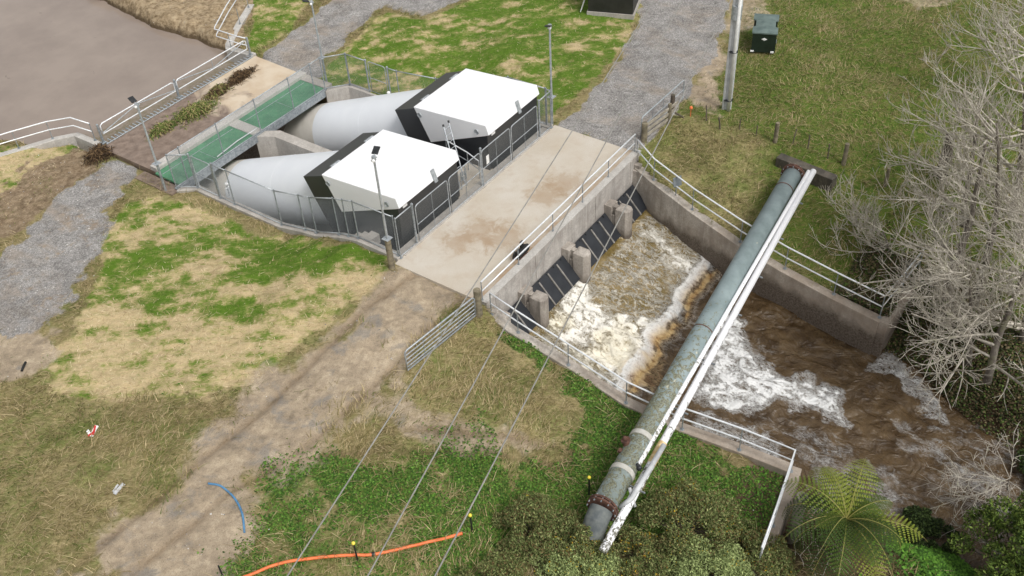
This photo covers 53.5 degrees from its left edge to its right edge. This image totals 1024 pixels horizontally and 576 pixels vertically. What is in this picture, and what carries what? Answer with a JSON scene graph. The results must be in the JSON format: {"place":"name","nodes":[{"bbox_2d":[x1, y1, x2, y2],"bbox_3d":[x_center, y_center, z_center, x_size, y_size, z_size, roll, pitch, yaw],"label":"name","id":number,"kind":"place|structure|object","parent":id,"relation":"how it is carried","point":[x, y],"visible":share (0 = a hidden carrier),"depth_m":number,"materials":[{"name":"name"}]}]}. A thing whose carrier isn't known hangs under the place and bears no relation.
{"place":"outdoors","nodes":[
{"label":"outdoors","id":0,"kind":"place"},
{"bbox_2d":[0,160,137,339],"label":"gravel path","id":1,"kind":"structure","parent":0,"point":[39,246],"depth_m":47.12,"materials":[{"name":"gravel"}]},
{"bbox_2d":[0,0,240,144],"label":"pond water","id":2,"kind":"structure","parent":0,"point":[93,63],"depth_m":61.75,"materials":[{"name":"liquid"}]},
{"bbox_2d":[38,266,473,575],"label":"dirt track","id":3,"kind":"structure","parent":0,"point":[275,420],"depth_m":36.97,"materials":[{"name":"soil"}]},
{"bbox_2d":[208,482,245,532],"bbox_3d":[-9.694,7.447,35.056,0.467,0.213,2.823,-30,48,-26],"label":"blue hose","id":4,"kind":"object","parent":3,"relation":"on","point":[234,498],"visible":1,"depth_m":35.07,"materials":[{"name":"plastic"}]},
{"bbox_2d":[263,0,459,77],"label":"gravel road","id":5,"kind":"structure","parent":0,"point":[298,47],"depth_m":62.19,"materials":[{"name":"gravel"}]},
{"bbox_2d":[415,180,450,239],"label":"fence gate","id":6,"kind":"structure","parent":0,"point":[433,212],"depth_m":44.52,"materials":[{"name":"metal"}]},
{"bbox_2d":[287,0,653,575],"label":"overhead wire","id":7,"kind":"object","parent":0,"point":[452,318],"visible":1,"depth_m":28.66,"materials":[{"name":"metal"}]},
{"bbox_2d":[0,0,1023,575],"bbox_3d":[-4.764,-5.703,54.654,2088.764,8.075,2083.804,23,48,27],"label":"ground","id":8,"kind":"structure","parent":0,"point":[194,18],"depth_m":44.60,"materials":[{"name":"plant"}]},
{"bbox_2d":[0,132,100,156],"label":"pond edge wall","id":9,"kind":"structure","parent":8,"relation":"on","point":[81,141],"depth_m":54.45,"materials":[{"name":"concrete"}]},
{"bbox_2d":[0,117,96,148],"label":"handrail","id":10,"kind":"object","parent":9,"relation":"on","point":[12,131],"visible":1,"depth_m":53.84,"materials":[{"name":"metal"}]},
{"bbox_2d":[78,135,116,172],"bbox_3d":[-21.690,-7.205,53.088,2.204,0.634,3.289,-15,43,-12],"label":"weed heap","id":11,"kind":"object","parent":8,"relation":"on","point":[97,153],"visible":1,"depth_m":52.77,"materials":[{"name":"brown plant"}]},
{"bbox_2d":[128,96,166,190],"bbox_3d":[-17.446,-6.685,48.960,0.670,5.542,0.382,27,50,29],"label":"light pole","id":12,"kind":"object","parent":8,"relation":"on","point":[132,99],"visible":0.98,"depth_m":48.55,"materials":[{"name":"metal"}]},
{"bbox_2d":[135,171,176,195],"bbox_3d":[-17.767,-5.175,51.095,2.800,0.280,0.650,23,48,27],"label":"concrete step","id":13,"kind":"object","parent":8,"relation":"on","point":[151,177],"visible":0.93,"depth_m":51.04,"materials":[{"name":"concrete"}]},
{"bbox_2d":[107,56,295,177],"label":"concrete platform","id":14,"kind":"structure","parent":8,"relation":"on","point":[132,147],"depth_m":55.46,"materials":[{"name":"concrete"}]},
{"bbox_2d":[144,117,179,140],"bbox_3d":[-18.916,-8.682,54.600,1.577,0.339,2.606,23,48,27],"label":"weed heap","id":15,"kind":"object","parent":14,"relation":"on","point":[159,129],"visible":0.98,"depth_m":54.46,"materials":[{"name":"green plant"}]},
{"bbox_2d":[104,56,252,143],"bbox_3d":[-18.601,-10.365,57.429,0.570,1.076,10.700,23,48,27],"label":"trash rack","id":16,"kind":"object","parent":14,"relation":"attached to","point":[110,140],"visible":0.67,"depth_m":56.85,"materials":[{"name":"metal"}]},
{"bbox_2d":[173,79,181,98],"bbox_3d":[-18.739,-11.110,56.764,0.260,1.243,0.260,23,48,27],"label":"barrier post","id":17,"kind":"object","parent":16,"relation":"on","point":[176,88],"visible":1,"depth_m":56.74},
{"bbox_2d":[100,83,175,133],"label":"barrier gate","id":18,"kind":"structure","parent":17,"relation":"attached to","point":[133,105],"depth_m":54.97,"materials":[{"name":"metal"}]},
{"bbox_2d":[176,41,246,89],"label":"barrier gate","id":19,"kind":"structure","parent":17,"relation":"attached to","point":[216,66],"depth_m":58.23,"materials":[{"name":"metal"}]},
{"bbox_2d":[151,97,221,132],"bbox_3d":[-17.369,-9.894,55.812,2.426,0.380,4.604,23,48,27],"label":"weed heap","id":20,"kind":"object","parent":14,"relation":"on","point":[193,110],"visible":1,"depth_m":55.58,"materials":[{"name":"green plant"}]},
{"bbox_2d":[196,75,235,102],"bbox_3d":[-16.553,-11.201,57.168,1.653,0.440,3.285,23,48,27],"label":"weed heap","id":21,"kind":"object","parent":14,"relation":"on","point":[215,91],"visible":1,"depth_m":56.94,"materials":[{"name":"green plant"}]},
{"bbox_2d":[224,64,259,92],"bbox_3d":[-15.743,-12.191,58.173,1.777,0.498,3.483,23,48,27],"label":"weed heap","id":22,"kind":"object","parent":14,"relation":"on","point":[239,76],"visible":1,"depth_m":58.02,"materials":[{"name":"brown plant"}]},
{"bbox_2d":[225,4,255,63],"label":"pond edge wall","id":23,"kind":"structure","parent":8,"relation":"on","point":[242,19],"depth_m":61.49,"materials":[{"name":"concrete"}]},
{"bbox_2d":[214,0,249,47],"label":"handrail","id":24,"kind":"object","parent":23,"relation":"on","point":[227,33],"visible":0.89,"depth_m":61.47,"materials":[{"name":"metal"}]},
{"bbox_2d":[1,0,626,397],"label":"lawn grass","id":25,"kind":"structure","parent":8,"relation":"on","point":[341,82],"depth_m":53.72,"materials":[{"name":"plant"}]},
{"bbox_2d":[302,0,327,81],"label":"light pole","id":26,"kind":"object","parent":8,"relation":"on","point":[311,4],"visible":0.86,"depth_m":55.54,"materials":[{"name":"metal"}]},
{"bbox_2d":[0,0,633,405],"bbox_3d":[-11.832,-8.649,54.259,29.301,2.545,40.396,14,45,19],"label":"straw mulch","id":27,"kind":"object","parent":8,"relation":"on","point":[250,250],"visible":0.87,"depth_m":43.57,"materials":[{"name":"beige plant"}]},
{"bbox_2d":[243,532,462,575],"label":"orange conduit","id":28,"kind":"object","parent":8,"relation":"on","point":[353,554],"visible":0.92,"depth_m":33.37,"materials":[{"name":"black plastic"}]},
{"bbox_2d":[159,84,552,261],"bbox_3d":[-7.948,-4.428,53.216,16.100,7.800,12.929,23,48,27],"label":"pump chamber","id":29,"kind":"object","parent":8,"relation":"on","point":[279,142],"visible":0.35,"depth_m":49.55,"materials":[{"name":"concrete"}]},
{"bbox_2d":[150,71,331,189],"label":"green walkway","id":30,"kind":"structure","parent":29,"relation":"on","point":[247,144],"depth_m":54.25,"materials":[{"name":"metal"}]},
{"bbox_2d":[165,52,349,188],"bbox_3d":[-12.932,-8.938,53.166,0.960,2.154,12.160,23,48,27],"label":"chain link fence","id":31,"kind":"object","parent":29,"relation":"on","point":[224,155],"visible":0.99,"depth_m":52.72,"materials":[{"name":"metal"}]},
{"bbox_2d":[199,150,338,223],"bbox_3d":[-12.816,-5.045,52.920,14.705,8.864,3.488,23,48,27],"label":"pump tube","id":32,"kind":"object","parent":29,"relation":"on","point":[286,173],"visible":0.46,"depth_m":49.82,"materials":[{"name":"white paint"}]},
{"bbox_2d":[209,162,399,256],"bbox_3d":[-9.622,-3.708,46.065,11.592,3.524,0.195,23,48,27],"label":"chain link fence","id":33,"kind":"object","parent":29,"relation":"on","point":[319,209],"visible":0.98,"depth_m":46.02,"materials":[{"name":"metal"}]},
{"bbox_2d":[190,156,218,195],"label":"fence gate","id":34,"kind":"structure","parent":33,"relation":"attached to","point":[205,176],"depth_m":49.46,"materials":[{"name":"metal"}]},
{"bbox_2d":[284,89,422,150],"bbox_3d":[-9.098,-8.742,56.778,14.705,8.864,3.488,23,48,27],"label":"pump tube","id":35,"kind":"object","parent":29,"relation":"on","point":[335,126],"visible":0.38,"depth_m":54.43,"materials":[{"name":"white paint"}]},
{"bbox_2d":[303,130,459,250],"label":"pump house","id":36,"kind":"structure","parent":29,"relation":"on","point":[414,171],"depth_m":45.23,"materials":[{"name":"metal"}]},
{"bbox_2d":[394,203,417,258],"bbox_3d":[-4.524,-2.428,43.397,0.160,2.246,1.292,23,48,27],"label":"chain link fence","id":37,"kind":"object","parent":29,"relation":"on","point":[413,218],"visible":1,"depth_m":43.37,"materials":[{"name":"metal"}]},
{"bbox_2d":[442,120,464,186],"bbox_3d":[-2.713,-6.263,47.420,0.439,2.586,1.862,-18,44,-15],"label":"ladder","id":38,"kind":"object","parent":29,"relation":"on","point":[449,126],"visible":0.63,"depth_m":47.33,"materials":[{"name":"metal"}]},
{"bbox_2d":[445,140,479,178],"bbox_3d":[-2.321,-6.163,48.442,0.133,1.046,2.522,-32,49,-28],"label":"stair rail","id":39,"kind":"object","parent":29,"relation":"on","point":[467,156],"visible":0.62,"depth_m":48.11,"materials":[{"name":"metal"}]},
{"bbox_2d":[395,69,538,169],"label":"pump house","id":40,"kind":"structure","parent":29,"relation":"on","point":[478,109],"depth_m":49.00,"materials":[{"name":"metal"}]},
{"bbox_2d":[537,88,552,136],"bbox_3d":[1.516,-8.570,49.834,0.410,2.224,1.182,23,48,27],"label":"chain link fence","id":41,"kind":"object","parent":29,"relation":"on","point":[546,114],"visible":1,"depth_m":49.76,"materials":[{"name":"metal"}]},
{"bbox_2d":[344,53,370,92],"bbox_3d":[-8.541,-11.910,56.209,1.610,2.096,0.160,23,48,27],"label":"chain link fence","id":42,"kind":"object","parent":8,"relation":"on","point":[351,84],"visible":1,"depth_m":56.15,"materials":[{"name":"metal"}]},
{"bbox_2d":[367,62,387,94],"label":"fence gate","id":43,"kind":"structure","parent":8,"relation":"on","point":[377,78],"depth_m":55.47,"materials":[{"name":"metal"}]},
{"bbox_2d":[371,146,394,269],"bbox_3d":[-5.180,-2.978,41.504,0.400,6.292,0.716,14,45,19],"label":"light pole","id":44,"kind":"object","parent":8,"relation":"on","point":[386,238],"visible":0.92,"depth_m":41.76,"materials":[{"name":"metal"}]},
{"bbox_2d":[386,66,545,123],"bbox_3d":[-2.476,-10.091,52.703,10.037,3.484,0.336,20,47,24],"label":"chain link fence","id":45,"kind":"object","parent":8,"relation":"on","point":[389,83],"visible":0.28,"depth_m":54.08,"materials":[{"name":"metal"}]},
{"bbox_2d":[473,287,482,317],"bbox_3d":[-1.354,0.688,40.728,0.320,1.650,0.320,23,48,27],"label":"timber post","id":46,"kind":"object","parent":8,"relation":"on","point":[478,299],"visible":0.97,"depth_m":40.45,"materials":[{"name":"wood"}]},
{"bbox_2d":[404,297,475,370],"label":"farm gate","id":47,"kind":"structure","parent":46,"relation":"attached to","point":[432,329],"depth_m":39.55,"materials":[{"name":"metal"}]},
{"bbox_2d":[458,547,524,575],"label":"gorse bush","id":48,"kind":"object","parent":8,"relation":"on","point":[507,559],"visible":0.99,"depth_m":32.62,"materials":[{"name":"green plant"}]},
{"bbox_2d":[0,0,1019,574],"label":"loose stones","id":49,"kind":"object","parent":8,"relation":"on","point":[384,278],"visible":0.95,"depth_m":50.82,"materials":[{"name":"grey stone"}]},
{"bbox_2d":[395,125,631,297],"bbox_3d":[0.428,-3.692,46.355,4.550,0.350,12.570,23,48,27],"label":"concrete apron","id":50,"kind":"object","parent":8,"relation":"on","point":[454,253],"visible":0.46,"depth_m":45.80,"materials":[{"name":"concrete"}]},
{"bbox_2d":[479,147,484,188],"bbox_3d":[-1.392,-5.538,46.649,0.200,2.179,0.240,23,48,27],"label":"gate post","id":51,"kind":"object","parent":50,"relation":"on","point":[480,151],"visible":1,"depth_m":46.55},
{"bbox_2d":[448,153,482,211],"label":"fence gate","id":52,"kind":"structure","parent":51,"relation":"attached to","point":[461,188],"depth_m":45.95,"materials":[{"name":"metal"}]},
{"bbox_2d":[482,128,511,184],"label":"fence gate","id":53,"kind":"structure","parent":51,"relation":"attached to","point":[496,156],"depth_m":47.50,"materials":[{"name":"metal"}]},
{"bbox_2d":[492,491,582,569],"bbox_3d":[0.707,7.907,33.686,3.116,1.730,2.932,23,48,27],"label":"gorse bush","id":54,"kind":"object","parent":8,"relation":"on","point":[565,523],"visible":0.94,"depth_m":33.43,"materials":[{"name":"green plant"}]},
{"bbox_2d":[162,110,937,575],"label":"creeping cover","id":55,"kind":"object","parent":8,"relation":"on","point":[600,420],"visible":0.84,"depth_m":35.69,"materials":[{"name":"green plant"}]},
{"bbox_2d":[544,24,555,123],"bbox_3d":[1.834,-10.066,49.171,0.400,6.042,0.692,14,45,19],"label":"light pole","id":56,"kind":"object","parent":8,"relation":"on","point":[549,26],"visible":0.95,"depth_m":48.90,"materials":[{"name":"metal"}]},
{"bbox_2d":[481,149,652,333],"bbox_3d":[3.082,-0.995,46.399,1.640,4.925,12.690,23,48,27],"label":"outlet headwall","id":57,"kind":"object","parent":8,"relation":"on","point":[575,249],"visible":0.68,"depth_m":45.26,"materials":[{"name":"concrete"}]},
{"bbox_2d":[480,134,635,300],"bbox_3d":[2.316,-3.401,44.705,0.170,1.036,12.562,23,48,27],"label":"handrail","id":58,"kind":"object","parent":57,"relation":"on","point":[530,234],"visible":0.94,"depth_m":44.05,"materials":[{"name":"metal"}]},
{"bbox_2d":[512,240,529,259],"bbox_3d":[0.385,-1.627,43.288,0.400,0.670,1.009,23,48,27],"label":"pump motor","id":59,"kind":"object","parent":58,"relation":"attached to","point":[523,246],"visible":0.82,"depth_m":43.27,"materials":[{"name":"black metal"}]},
{"bbox_2d":[530,535,621,575],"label":"gorse bush","id":60,"kind":"object","parent":8,"relation":"on","point":[603,568],"visible":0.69,"depth_m":32.66,"materials":[{"name":"green plant"}]},
{"bbox_2d":[538,524,616,575],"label":"gorse bush","id":61,"kind":"object","parent":8,"relation":"on","point":[588,549],"visible":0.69,"depth_m":32.81,"materials":[{"name":"green plant"}]},
{"bbox_2d":[587,0,640,19],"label":"shed","id":62,"kind":"structure","parent":8,"relation":"on","point":[625,9],"depth_m":58.95,"materials":[{"name":"metal"}]},
{"bbox_2d":[606,523,678,575],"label":"gorse bush","id":63,"kind":"object","parent":8,"relation":"on","point":[640,540],"visible":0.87,"depth_m":33.07,"materials":[{"name":"green plant"}]},
{"bbox_2d":[489,309,801,575],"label":"wing wall","id":64,"kind":"structure","parent":8,"relation":"on","point":[769,462],"depth_m":37.65,"materials":[{"name":"concrete"}]},
{"bbox_2d":[489,292,795,561],"bbox_3d":[3.644,4.711,37.110,13.870,2.665,4.262,23,48,27],"label":"handrail","id":65,"kind":"object","parent":64,"relation":"on","point":[772,520],"visible":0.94,"depth_m":37.43,"materials":[{"name":"metal"}]},
{"bbox_2d":[647,101,683,135],"bbox_3d":[7.473,-8.374,50.127,2.804,1.103,0.254,-30,48,-26],"label":"timber rail fence","id":66,"kind":"object","parent":8,"relation":"on","point":[659,120],"visible":0.94,"depth_m":49.96,"materials":[{"name":"grey wood"}]},
{"bbox_2d":[634,475,744,560],"bbox_3d":[5.961,7.734,34.151,3.516,1.736,3.516,23,48,27],"label":"gorse bush","id":67,"kind":"object","parent":8,"relation":"on","point":[677,534],"visible":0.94,"depth_m":33.89,"materials":[{"name":"green plant"}]},
{"bbox_2d":[645,534,754,575],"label":"gorse bush","id":68,"kind":"object","parent":8,"relation":"on","point":[726,564],"visible":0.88,"depth_m":32.92,"materials":[{"name":"green plant"}]},
{"bbox_2d":[722,0,742,111],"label":"utility pole","id":69,"kind":"object","parent":8,"relation":"on","point":[736,13],"visible":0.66,"depth_m":49.32,"materials":[{"name":"concrete"}]},
{"bbox_2d":[434,0,730,575],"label":"overhead wire","id":70,"kind":"object","parent":69,"relation":"attached to","point":[568,317],"visible":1,"depth_m":28.47,"materials":[{"name":"metal"}]},
{"bbox_2d":[700,518,796,575],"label":"gorse bush","id":71,"kind":"object","parent":8,"relation":"on","point":[778,552],"visible":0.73,"depth_m":33.68,"materials":[{"name":"green plant"}]},
{"bbox_2d":[750,13,778,52],"bbox_3d":[13.860,-14.001,55.685,1.344,1.260,2.240,7,43,11],"label":"electrical cabinet","id":72,"kind":"object","parent":8,"relation":"on","point":[765,33],"visible":1,"depth_m":55.04,"materials":[{"name":"green metal"}]},
{"bbox_2d":[634,167,912,357],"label":"wing wall","id":73,"kind":"structure","parent":8,"relation":"on","point":[716,245],"depth_m":44.66,"materials":[{"name":"concrete"}]},
{"bbox_2d":[637,139,924,318],"bbox_3d":[10.795,-2.975,45.023,13.820,2.365,3.782,23,48,27],"label":"handrail","id":74,"kind":"object","parent":73,"relation":"on","point":[785,267],"visible":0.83,"depth_m":44.22,"materials":[{"name":"metal"}]},
{"bbox_2d":[673,176,681,195],"bbox_3d":[7.657,-4.582,47.270,0.479,1.460,0.121,-20,44,-18],"label":"sign plate","id":75,"kind":"object","parent":74,"relation":"attached to","point":[677,181],"visible":0.97,"depth_m":46.95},
{"bbox_2d":[773,122,779,143],"bbox_3d":[12.749,-7.375,49.054,0.220,1.400,0.220,23,48,27],"label":"timber post","id":76,"kind":"object","parent":8,"relation":"on","point":[776,132],"visible":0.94,"depth_m":48.87,"materials":[{"name":"wood"}]},
{"bbox_2d":[775,153,837,191],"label":"pipe block","id":77,"kind":"structure","parent":8,"relation":"on","point":[823,177],"depth_m":47.17,"materials":[{"name":"concrete"}]},
{"bbox_2d":[643,0,1023,390],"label":"field grass","id":78,"kind":"structure","parent":8,"relation":"on","point":[828,87],"depth_m":52.21,"materials":[{"name":"plant"}]},
{"bbox_2d":[841,143,849,165],"bbox_3d":[15.517,-6.114,47.343,0.220,1.450,0.220,23,48,27],"label":"timber post","id":79,"kind":"object","parent":8,"relation":"on","point":[845,155],"visible":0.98,"depth_m":47.17,"materials":[{"name":"wood"}]},
{"bbox_2d":[780,458,926,575],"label":"tree fern","id":80,"kind":"object","parent":8,"relation":"on","point":[854,509],"visible":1,"depth_m":32.44,"materials":[{"name":"green plant"}]},
{"bbox_2d":[808,156,938,306],"bbox_3d":[15.933,-2.347,43.852,6.064,4.400,7.010,11,44,16],"label":"bare shrub","id":81,"kind":"object","parent":8,"relation":"on","point":[871,234],"visible":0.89,"depth_m":43.88,"materials":[{"name":"grey plant"}]},
{"bbox_2d":[883,167,890,186],"bbox_3d":[17.165,-4.966,46.573,0.180,1.300,0.180,23,48,27],"label":"timber post","id":82,"kind":"object","parent":8,"relation":"on","point":[887,176],"visible":0.74,"depth_m":46.38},
{"bbox_2d":[859,532,978,575],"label":"bank cover","id":83,"kind":"object","parent":8,"relation":"on","point":[939,559],"visible":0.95,"depth_m":34.10,"materials":[{"name":"green plant"}]},
{"bbox_2d":[896,505,959,555],"bbox_3d":[14.719,8.682,35.859,2.267,0.721,2.307,23,48,27],"label":"undergrowth clump","id":84,"kind":"object","parent":8,"relation":"on","point":[925,523],"visible":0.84,"depth_m":35.96,"materials":[{"name":"green plant"}]},
{"bbox_2d":[835,213,1023,568],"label":"bank undergrowth","id":85,"kind":"object","parent":8,"relation":"on","point":[974,396],"visible":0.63,"depth_m":41.36,"materials":[{"name":"green plant"}]},
{"bbox_2d":[841,68,1023,325],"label":"bare tree","id":86,"kind":"object","parent":8,"relation":"on","point":[940,193],"visible":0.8,"depth_m":39.67,"materials":[{"name":"grey plant"}]},
{"bbox_2d":[859,44,1022,238],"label":"bare tree","id":87,"kind":"object","parent":8,"relation":"on","point":[942,166],"visible":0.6,"depth_m":42.68,"materials":[{"name":"grey plant"}]},
{"bbox_2d":[934,134,953,179],"bbox_3d":[19.883,-5.912,46.562,0.600,2.526,0.610,23,48,27],"label":"tree stump","id":88,"kind":"object","parent":8,"relation":"on","point":[947,154],"visible":0.19,"depth_m":46.21,"materials":[{"name":"wood"}]},
{"bbox_2d":[875,189,1021,422],"bbox_3d":[15.847,-0.181,38.183,5.187,8.919,9.337,3,42,7],"label":"bare tree","id":89,"kind":"object","parent":8,"relation":"on","point":[961,276],"visible":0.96,"depth_m":36.69,"materials":[{"name":"grey plant"}]},
{"bbox_2d":[887,166,1023,412],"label":"bare tree","id":90,"kind":"object","parent":8,"relation":"on","point":[992,356],"visible":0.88,"depth_m":36.94,"materials":[{"name":"grey plant"}]},
{"bbox_2d":[888,135,1023,345],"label":"bare tree","id":91,"kind":"object","parent":8,"relation":"on","point":[1010,324],"visible":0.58,"depth_m":37.97,"materials":[{"name":"grey plant"}]},
{"bbox_2d":[902,53,1023,314],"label":"bare tree","id":92,"kind":"object","parent":8,"relation":"on","point":[994,136],"visible":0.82,"depth_m":37.83,"materials":[{"name":"grey plant"}]},
{"bbox_2d":[912,423,1023,543],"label":"fallen branch","id":93,"kind":"object","parent":8,"relation":"on","point":[992,489],"visible":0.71,"depth_m":36.18,"materials":[{"name":"wood"}]},
{"bbox_2d":[912,60,1023,279],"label":"bare tree","id":94,"kind":"object","parent":8,"relation":"on","point":[1012,167],"visible":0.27,"depth_m":41.60,"materials":[{"name":"grey plant"}]},
{"bbox_2d":[933,0,1023,83],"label":"bare tree","id":95,"kind":"object","parent":8,"relation":"on","point":[998,36],"visible":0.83,"depth_m":48.42,"materials":[{"name":"grey plant"}]},
{"bbox_2d":[934,0,1023,245],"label":"bare tree","id":96,"kind":"object","parent":8,"relation":"on","point":[1008,116],"visible":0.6,"depth_m":42.39,"materials":[{"name":"grey plant"}]},
{"bbox_2d":[946,491,1023,575],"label":"leafy shrub","id":97,"kind":"object","parent":8,"relation":"on","point":[1015,566],"visible":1,"depth_m":33.27,"materials":[{"name":"green plant"}]},
{"bbox_2d":[990,231,1023,373],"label":"bare tree","id":98,"kind":"object","parent":8,"relation":"on","point":[1021,297],"visible":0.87,"depth_m":35.67,"materials":[{"name":"grey plant"}]},
{"bbox_2d":[511,106,537,159],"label":"fence gate","id":99,"kind":"structure","parent":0,"point":[520,152],"depth_m":48.74,"materials":[{"name":"metal"}]},
{"bbox_2d":[367,0,682,575],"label":"overhead wire","id":100,"kind":"object","parent":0,"point":[509,317],"visible":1,"depth_m":28.57,"materials":[{"name":"metal"}]},
{"bbox_2d":[559,0,729,150],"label":"gravel road","id":101,"kind":"structure","parent":0,"point":[652,89],"depth_m":54.63,"materials":[{"name":"gravel"}]},
{"bbox_2d":[641,121,647,142],"bbox_3d":[6.465,-7.489,49.628,0.300,1.350,0.300,23,48,27],"label":"timber post","id":102,"kind":"object","parent":101,"relation":"on","point":[644,131],"visible":0.89,"depth_m":49.40,"materials":[{"name":"wood"}]},
{"bbox_2d":[670,94,674,108],"bbox_3d":[8.098,-9.223,51.291,0.240,1.200,0.240,23,48,27],"label":"timber post","id":103,"kind":"object","parent":101,"relation":"on","point":[672,100],"visible":0.56,"depth_m":50.97,"materials":[{"name":"brown wood"}]},
{"bbox_2d":[641,80,684,130],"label":"farm gate","id":104,"kind":"structure","parent":103,"relation":"attached to","point":[683,81],"depth_m":50.56,"materials":[{"name":"metal"}]},
{"bbox_2d":[583,163,804,541],"bbox_3d":[7.705,1.377,39.817,1.080,1.453,21.934,18,46,23],"label":"pipeline","id":105,"kind":"object","parent":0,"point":[603,503],"visible":0.95,"depth_m":37.67,"materials":[{"name":"metal"}]},
{"bbox_2d":[599,169,815,553],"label":"twin pipes","id":106,"kind":"object","parent":105,"relation":"attached to","point":[629,502],"visible":0.97,"depth_m":37.99,"materials":[{"name":"metal"}]},
{"bbox_2d":[529,210,1023,575],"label":"river water","id":107,"kind":"structure","parent":0,"point":[813,396],"depth_m":41.88,"materials":[{"name":"liquid"}]},
{"bbox_2d":[786,491,807,543],"bbox_3d":[9.930,8.356,35.641,0.420,3.500,0.409,23,48,27],"label":"timber pile","id":108,"kind":"object","parent":107,"relation":"in","point":[788,540],"visible":0.43,"depth_m":35.10,"materials":[{"name":"wood"}]},
{"bbox_2d":[1016,448,1023,474],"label":"undergrowth clump","id":109,"kind":"object","parent":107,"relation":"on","point":[1021,463],"visible":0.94,"depth_m":37.80,"materials":[{"name":"green plant"}]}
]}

